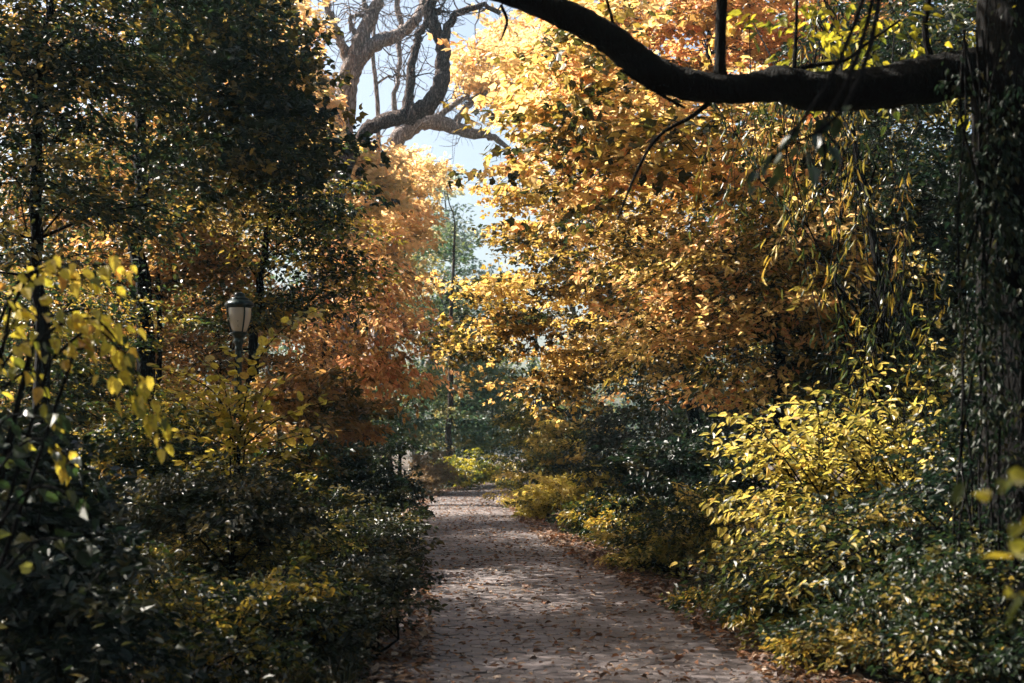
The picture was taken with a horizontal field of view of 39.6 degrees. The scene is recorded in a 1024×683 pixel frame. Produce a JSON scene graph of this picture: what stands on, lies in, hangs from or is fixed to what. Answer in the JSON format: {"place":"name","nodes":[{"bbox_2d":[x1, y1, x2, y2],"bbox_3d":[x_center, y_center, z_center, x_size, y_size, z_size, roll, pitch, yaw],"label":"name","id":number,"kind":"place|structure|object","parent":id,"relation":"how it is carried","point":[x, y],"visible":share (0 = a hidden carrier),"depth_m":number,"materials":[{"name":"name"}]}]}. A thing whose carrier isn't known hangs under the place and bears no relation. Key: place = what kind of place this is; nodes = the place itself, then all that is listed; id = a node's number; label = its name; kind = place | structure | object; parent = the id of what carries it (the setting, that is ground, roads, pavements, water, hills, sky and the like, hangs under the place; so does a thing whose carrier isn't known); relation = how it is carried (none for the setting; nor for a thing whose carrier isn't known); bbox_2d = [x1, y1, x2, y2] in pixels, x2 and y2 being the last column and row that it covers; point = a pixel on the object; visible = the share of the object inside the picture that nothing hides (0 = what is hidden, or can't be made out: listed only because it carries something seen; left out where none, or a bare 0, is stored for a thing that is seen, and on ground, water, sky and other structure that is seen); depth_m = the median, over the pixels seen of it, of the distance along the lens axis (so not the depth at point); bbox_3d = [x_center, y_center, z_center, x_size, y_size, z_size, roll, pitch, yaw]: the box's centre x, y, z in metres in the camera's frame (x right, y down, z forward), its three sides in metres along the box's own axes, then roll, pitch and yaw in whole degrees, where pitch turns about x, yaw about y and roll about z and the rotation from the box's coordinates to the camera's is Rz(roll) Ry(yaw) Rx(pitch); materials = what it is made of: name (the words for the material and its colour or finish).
{"place":"outdoors","nodes":[
{"label":"outdoors","id":0,"kind":"place"},
{"bbox_2d":[2,486,955,682],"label":"fallen leaves","id":1,"kind":"object","parent":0,"point":[849,663],"depth_m":10.58,"materials":[{"name":"brown plant"}]},
{"bbox_2d":[2,436,969,682],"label":"ground","id":2,"kind":"structure","parent":0,"point":[864,673],"depth_m":17.64,"materials":[{"name":"soil"}]},
{"bbox_2d":[0,406,98,583],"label":"hazel shrub","id":3,"kind":"object","parent":2,"relation":"on","point":[83,557],"visible":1,"depth_m":5.97,"materials":[{"name":"green plant"}]},
{"bbox_2d":[0,255,173,568],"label":"hazel shrub","id":4,"kind":"object","parent":2,"relation":"on","point":[79,322],"visible":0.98,"depth_m":6.21,"materials":[{"name":"yellow plant"}]},
{"bbox_2d":[0,257,200,489],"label":"hedge tree","id":5,"kind":"object","parent":2,"relation":"on","point":[79,386],"visible":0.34,"depth_m":17.72,"materials":[{"name":"green plant"}]},
{"bbox_2d":[0,400,209,682],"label":"shrub","id":6,"kind":"object","parent":2,"relation":"on","point":[54,571],"visible":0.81,"depth_m":7.83,"materials":[{"name":"green plant"}]},
{"bbox_2d":[0,0,223,431],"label":"sunlit tree","id":7,"kind":"object","parent":2,"relation":"on","point":[19,220],"visible":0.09,"depth_m":26.66,"materials":[{"name":"green plant"}]},
{"bbox_2d":[0,0,248,453],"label":"beech tree","id":8,"kind":"object","parent":2,"relation":"on","point":[142,67],"visible":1,"depth_m":15.21,"materials":[{"name":"green plant"}]},
{"bbox_2d":[0,243,267,451],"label":"sunlit tree","id":9,"kind":"object","parent":2,"relation":"on","point":[186,303],"visible":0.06,"depth_m":30.09,"materials":[{"name":"green plant"}]},
{"bbox_2d":[32,367,249,546],"bbox_3d":[-3.804,1.329,14.412,2.091,2.247,3.080,0,-4,0],"label":"shrub","id":10,"kind":"object","parent":2,"relation":"on","point":[135,452],"visible":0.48,"depth_m":14.06,"materials":[{"name":"green plant"}]},
{"bbox_2d":[45,98,280,438],"bbox_3d":[-5.667,-0.534,23.262,3.545,7.288,4.859,0,-4,0],"label":"beech tree","id":11,"kind":"object","parent":2,"relation":"on","point":[203,259],"visible":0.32,"depth_m":22.83,"materials":[{"name":"orange plant"}]},
{"bbox_2d":[4,275,364,464],"bbox_3d":[-5.819,1.061,24.806,6.367,4.588,5.337,0,-4,0],"label":"hedge tree","id":12,"kind":"object","parent":2,"relation":"on","point":[268,359],"visible":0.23,"depth_m":24.44,"materials":[{"name":"green plant"}]},
{"bbox_2d":[0,531,390,682],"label":"grass","id":13,"kind":"structure","parent":2,"relation":"on","point":[305,678],"depth_m":9.27,"materials":[{"name":"green plant"}]},
{"bbox_2d":[0,505,391,682],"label":"weeds","id":14,"kind":"object","parent":2,"relation":"on","point":[145,674],"visible":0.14,"depth_m":8.33,"materials":[{"name":"green plant"}]},
{"bbox_2d":[172,448,233,586],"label":"shrub","id":15,"kind":"object","parent":2,"relation":"on","point":[206,450],"visible":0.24,"depth_m":13.46,"materials":[{"name":"green plant"}]},
{"bbox_2d":[7,0,400,539],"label":"maple tree","id":16,"kind":"object","parent":2,"relation":"on","point":[237,158],"visible":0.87,"depth_m":18.71,"materials":[{"name":"green plant"}]},
{"bbox_2d":[99,450,338,579],"bbox_3d":[-2.594,1.691,11.996,2.257,1.559,2.502,0,-4,0],"label":"shrub","id":17,"kind":"object","parent":2,"relation":"on","point":[243,504],"visible":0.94,"depth_m":11.80,"materials":[{"name":"green plant"}]},
{"bbox_2d":[73,540,371,682],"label":"shrub","id":18,"kind":"object","parent":2,"relation":"on","point":[278,596],"visible":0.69,"depth_m":9.11,"materials":[{"name":"green plant"}]},
{"bbox_2d":[96,2,376,398],"bbox_3d":[-7.005,-2.506,34.233,7.013,13.043,8.759,0,-4,0],"label":"sunlit tree","id":19,"kind":"object","parent":2,"relation":"on","point":[326,91],"visible":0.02,"depth_m":34.05,"materials":[{"name":"brown plant"}]},
{"bbox_2d":[224,292,253,419],"bbox_3d":[-3.969,1.169,20.571,0.440,3.776,0.440,0,-4,0],"label":"street lamp","id":20,"kind":"object","parent":2,"relation":"on","point":[239,305],"visible":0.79,"depth_m":20.58,"materials":[{"name":"black metal"}]},
{"bbox_2d":[147,307,334,579],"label":"elm sapling","id":21,"kind":"object","parent":2,"relation":"on","point":[225,420],"visible":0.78,"depth_m":12.97,"materials":[{"name":"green plant"}]},
{"bbox_2d":[4,483,491,682],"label":"fallen leaves","id":22,"kind":"object","parent":2,"relation":"on","point":[389,654],"visible":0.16,"depth_m":10.86,"materials":[{"name":"brown plant"}]},
{"bbox_2d":[154,422,362,517],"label":"shrub","id":23,"kind":"object","parent":2,"relation":"on","point":[312,477],"visible":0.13,"depth_m":19.25,"materials":[{"name":"green plant"}]},
{"bbox_2d":[148,507,380,589],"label":"shrub","id":24,"kind":"object","parent":2,"relation":"on","point":[332,538],"visible":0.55,"depth_m":13.44,"materials":[{"name":"green plant"}]},
{"bbox_2d":[154,115,407,420],"bbox_3d":[-3.662,-0.257,22.249,3.893,6.980,4.899,0,-4,0],"label":"maple tree","id":25,"kind":"object","parent":2,"relation":"on","point":[261,317],"visible":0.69,"depth_m":22.26,"materials":[{"name":"orange plant"}]},
{"bbox_2d":[207,359,398,478],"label":"shrub","id":26,"kind":"object","parent":2,"relation":"on","point":[339,413],"visible":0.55,"depth_m":20.43,"materials":[{"name":"orange plant"}]},
{"bbox_2d":[299,1,342,354],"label":"slim tree","id":27,"kind":"object","parent":2,"relation":"on","point":[299,70],"visible":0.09,"depth_m":59.07,"materials":[{"name":"brown plant"}]},
{"bbox_2d":[245,0,433,253],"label":"sunlit tree","id":28,"kind":"object","parent":2,"relation":"on","point":[374,176],"visible":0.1,"depth_m":45.89,"materials":[{"name":"brown plant"}]},
{"bbox_2d":[234,534,448,682],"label":"shrub","id":29,"kind":"object","parent":2,"relation":"on","point":[390,584],"visible":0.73,"depth_m":10.54,"materials":[{"name":"green plant"}]},
{"bbox_2d":[242,224,473,437],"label":"dogwood tree","id":30,"kind":"object","parent":2,"relation":"on","point":[380,370],"visible":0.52,"depth_m":30.74,"materials":[{"name":"brown plant"}]},
{"bbox_2d":[296,414,438,531],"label":"shrub","id":31,"kind":"object","parent":2,"relation":"on","point":[375,473],"visible":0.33,"depth_m":26.95,"materials":[{"name":"green plant"}]},
{"bbox_2d":[299,483,437,567],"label":"shrub","id":32,"kind":"object","parent":2,"relation":"on","point":[386,527],"visible":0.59,"depth_m":16.97,"materials":[{"name":"green plant"}]},
{"bbox_2d":[299,141,470,469],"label":"sunlit tree","id":33,"kind":"object","parent":2,"relation":"on","point":[410,230],"visible":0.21,"depth_m":54.14,"materials":[{"name":"brown plant"}]},
{"bbox_2d":[306,0,465,482],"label":"bare oak","id":34,"kind":"object","parent":2,"relation":"on","point":[358,53],"visible":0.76,"depth_m":50.78,"materials":[{"name":"brown plant"}]},
{"bbox_2d":[370,25,431,457],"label":"slim tree","id":35,"kind":"object","parent":2,"relation":"on","point":[376,82],"visible":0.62,"depth_m":56.88,"materials":[{"name":"brown plant"}]},
{"bbox_2d":[360,220,443,359],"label":"sunlit tree","id":36,"kind":"object","parent":2,"relation":"on","point":[424,292],"visible":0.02,"depth_m":79.15,"materials":[{"name":"brown plant"}]},
{"bbox_2d":[358,472,457,514],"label":"weeds","id":37,"kind":"object","parent":2,"relation":"on","point":[450,486],"visible":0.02,"depth_m":49.90,"materials":[{"name":"green plant"}]},
{"bbox_2d":[361,345,460,473],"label":"tree","id":38,"kind":"object","parent":2,"relation":"on","point":[418,422],"visible":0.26,"depth_m":51.73,"materials":[{"name":"green plant"}]},
{"bbox_2d":[315,0,511,483],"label":"bare oak","id":39,"kind":"object","parent":2,"relation":"on","point":[410,112],"visible":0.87,"depth_m":42.57,"materials":[{"name":"brown plant"}]},
{"bbox_2d":[360,291,487,461],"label":"dark tree","id":40,"kind":"object","parent":2,"relation":"on","point":[446,302],"visible":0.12,"depth_m":65.70,"materials":[{"name":"green plant"}]},
{"bbox_2d":[403,449,469,494],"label":"shrub","id":41,"kind":"object","parent":2,"relation":"on","point":[431,469],"visible":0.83,"depth_m":49.12,"materials":[{"name":"brown plant"}]},
{"bbox_2d":[363,0,524,470],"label":"bare oak","id":42,"kind":"object","parent":2,"relation":"on","point":[439,121],"visible":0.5,"depth_m":62.71,"materials":[{"name":"brown plant"}]},
{"bbox_2d":[404,165,505,460],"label":"pale tree","id":43,"kind":"object","parent":2,"relation":"on","point":[462,234],"visible":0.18,"depth_m":91.92,"materials":[{"name":"green plant"}]},
{"bbox_2d":[394,222,519,475],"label":"leaning tree","id":44,"kind":"object","parent":2,"relation":"on","point":[446,247],"visible":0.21,"depth_m":65.03,"materials":[{"name":"plant"}]},
{"bbox_2d":[375,2,540,487],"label":"sunlit tree","id":45,"kind":"object","parent":2,"relation":"on","point":[471,79],"visible":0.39,"depth_m":60.88,"materials":[{"name":"yellow plant"}]},
{"bbox_2d":[406,355,529,461],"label":"tree","id":46,"kind":"object","parent":2,"relation":"on","point":[465,407],"visible":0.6,"depth_m":61.72,"materials":[{"name":"green plant"}]},
{"bbox_2d":[432,448,506,489],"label":"shrub","id":47,"kind":"object","parent":2,"relation":"on","point":[478,472],"visible":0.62,"depth_m":56.83,"materials":[{"name":"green plant"}]},
{"bbox_2d":[0,76,975,473],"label":"woods","id":48,"kind":"object","parent":2,"relation":"on","point":[508,364],"visible":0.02,"depth_m":99.28,"materials":[{"name":"teal plant"}]},
{"bbox_2d":[455,348,565,482],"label":"tree","id":49,"kind":"object","parent":2,"relation":"on","point":[497,446],"visible":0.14,"depth_m":70.44,"materials":[{"name":"green plant"}]},
{"bbox_2d":[481,391,625,507],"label":"shrub","id":50,"kind":"object","parent":2,"relation":"on","point":[544,444],"visible":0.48,"depth_m":39.75,"materials":[{"name":"green plant"}]},
{"bbox_2d":[409,172,725,439],"bbox_3d":[1.544,0.112,25.564,5.081,6.538,7.574,-3,-5,31],"label":"maple tree","id":51,"kind":"object","parent":2,"relation":"on","point":[522,322],"visible":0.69,"depth_m":24.11,"materials":[{"name":"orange plant"}]},
{"bbox_2d":[485,0,658,427],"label":"sunlit tree","id":52,"kind":"object","parent":2,"relation":"on","point":[506,49],"visible":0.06,"depth_m":50.23,"materials":[{"name":"yellow plant"}]},
{"bbox_2d":[501,461,658,519],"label":"shrub","id":53,"kind":"object","parent":2,"relation":"on","point":[538,500],"visible":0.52,"depth_m":31.68,"materials":[{"name":"yellow plant"}]},
{"bbox_2d":[543,487,717,544],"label":"shrub","id":54,"kind":"object","parent":2,"relation":"on","point":[582,515],"visible":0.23,"depth_m":26.07,"materials":[{"name":"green plant"}]},
{"bbox_2d":[524,18,760,407],"bbox_3d":[4.276,-2.516,38.137,8.195,13.664,10.208,0,-4,0],"label":"sunlit tree","id":55,"kind":"object","parent":2,"relation":"on","point":[565,336],"visible":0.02,"depth_m":38.25,"materials":[{"name":"brown plant"}]},
{"bbox_2d":[427,0,881,519],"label":"maple tree","id":56,"kind":"object","parent":2,"relation":"on","point":[624,143],"visible":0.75,"depth_m":16.91,"materials":[{"name":"yellow plant"}]},
{"bbox_2d":[546,478,777,524],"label":"weeds","id":57,"kind":"object","parent":2,"relation":"on","point":[657,499],"visible":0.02,"depth_m":33.01,"materials":[{"name":"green plant"}]},
{"bbox_2d":[376,482,970,682],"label":"fallen leaves","id":58,"kind":"object","parent":2,"relation":"on","point":[677,657],"visible":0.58,"depth_m":13.38,"materials":[{"name":"brown plant"}]},
{"bbox_2d":[583,479,774,580],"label":"shrub","id":59,"kind":"object","parent":2,"relation":"on","point":[661,547],"visible":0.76,"depth_m":17.61,"materials":[{"name":"green plant"}]},
{"bbox_2d":[587,418,778,545],"bbox_3d":[2.586,2.177,21.073,2.874,2.109,3.427,0,-4,0],"label":"shrub","id":60,"kind":"object","parent":2,"relation":"on","point":[652,467],"visible":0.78,"depth_m":20.65,"materials":[{"name":"green plant"}]},
{"bbox_2d":[505,0,914,507],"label":"maple tree","id":61,"kind":"object","parent":2,"relation":"on","point":[700,15],"visible":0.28,"depth_m":26.18,"materials":[{"name":"orange plant"}]},
{"bbox_2d":[543,315,910,488],"bbox_3d":[3.651,1.165,27.641,5.987,4.651,15.592,0,-4,0],"label":"dark tree","id":62,"kind":"object","parent":2,"relation":"on","point":[676,418],"visible":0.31,"depth_m":29.63,"materials":[{"name":"green plant"}]},
{"bbox_2d":[490,0,1023,682],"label":"overhanging tree","id":63,"kind":"object","parent":2,"relation":"on","point":[914,78],"visible":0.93,"depth_m":8.66,"materials":[{"name":"brown plant"}]},
{"bbox_2d":[745,0,881,197],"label":"hanging sprig","id":64,"kind":"object","parent":63,"relation":"hanging from","point":[822,127],"visible":1,"depth_m":4.70,"materials":[{"name":"green plant"}]},
{"bbox_2d":[932,3,1023,621],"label":"climbing vine","id":65,"kind":"object","parent":63,"relation":"attached to","point":[989,206],"visible":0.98,"depth_m":8.20,"materials":[{"name":"green plant"}]},
{"bbox_2d":[569,168,957,555],"bbox_3d":[2.870,0.467,16.873,4.286,4.772,6.032,0,-4,0],"label":"maple tree","id":66,"kind":"object","parent":2,"relation":"on","point":[707,283],"visible":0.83,"depth_m":16.05,"materials":[{"name":"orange plant"}]},
{"bbox_2d":[659,584,891,677],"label":"shrub","id":67,"kind":"object","parent":2,"relation":"on","point":[689,595],"visible":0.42,"depth_m":10.97,"materials":[{"name":"green plant"}]},
{"bbox_2d":[554,496,1018,682],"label":"weeds","id":68,"kind":"object","parent":2,"relation":"on","point":[712,584],"visible":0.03,"depth_m":17.12,"materials":[{"name":"green plant"}]},
{"bbox_2d":[687,0,956,521],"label":"willow tree","id":69,"kind":"object","parent":2,"relation":"on","point":[881,303],"visible":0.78,"depth_m":13.40,"materials":[{"name":"green plant"}]},
{"bbox_2d":[668,0,975,508],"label":"sunlit tree","id":70,"kind":"object","parent":2,"relation":"on","point":[915,119],"visible":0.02,"depth_m":29.93,"materials":[{"name":"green plant"}]},
{"bbox_2d":[673,479,977,628],"bbox_3d":[2.437,1.735,10.766,2.728,1.483,2.142,-4,-6,42],"label":"shrub","id":71,"kind":"object","parent":2,"relation":"on","point":[861,522],"visible":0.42,"depth_m":10.39,"materials":[{"name":"green plant"}]},
{"bbox_2d":[670,375,983,668],"bbox_3d":[2.360,1.331,10.542,2.552,2.184,3.990,-2,-5,25],"label":"shrub","id":72,"kind":"object","parent":2,"relation":"on","point":[849,558],"visible":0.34,"depth_m":10.00,"materials":[{"name":"green plant"}]},
{"bbox_2d":[696,393,959,607],"bbox_3d":[3.038,1.539,12.623,3.207,2.096,3.861,0,-4,0],"label":"shrub","id":73,"kind":"object","parent":2,"relation":"on","point":[808,481],"visible":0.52,"depth_m":12.00,"materials":[{"name":"yellow plant"}]},
{"bbox_2d":[724,0,975,461],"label":"maple tree","id":74,"kind":"object","parent":2,"relation":"on","point":[804,375],"visible":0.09,"depth_m":17.07,"materials":[{"name":"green plant"}]},
{"bbox_2d":[739,263,977,582],"bbox_3d":[3.375,0.995,13.589,2.252,3.246,3.012,-3,-5,32],"label":"shrub","id":75,"kind":"object","parent":2,"relation":"on","point":[934,355],"visible":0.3,"depth_m":13.02,"materials":[{"name":"yellow plant"}]},
{"bbox_2d":[792,0,979,581],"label":"dark tree","id":76,"kind":"object","parent":2,"relation":"on","point":[929,223],"visible":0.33,"depth_m":14.87,"materials":[{"name":"green plant"}]},
{"bbox_2d":[755,513,1023,682],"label":"shrub","id":77,"kind":"object","parent":2,"relation":"on","point":[945,633],"visible":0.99,"depth_m":7.96,"materials":[{"name":"green plant"}]},
{"bbox_2d":[844,321,1021,578],"bbox_3d":[2.944,1.101,9.226,1.655,2.460,1.937,0,-4,0],"label":"shrub","id":78,"kind":"object","parent":2,"relation":"on","point":[940,492],"visible":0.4,"depth_m":9.24,"materials":[{"name":"green plant"}]},
{"bbox_2d":[0,0,976,455],"label":"sky","id":79,"kind":"structure","parent":0,"point":[465,155],"materials":[{"name":"white"}]},
{"bbox_2d":[358,481,871,682],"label":"path","id":80,"kind":"structure","parent":0,"point":[476,653],"depth_m":12.67,"materials":[{"name":"stone paving"}]},
{"bbox_2d":[952,461,1023,625],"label":"sprig","id":81,"kind":"object","parent":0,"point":[1016,475],"visible":1,"depth_m":3.19,"materials":[{"name":"yellow plant"}]}
]}

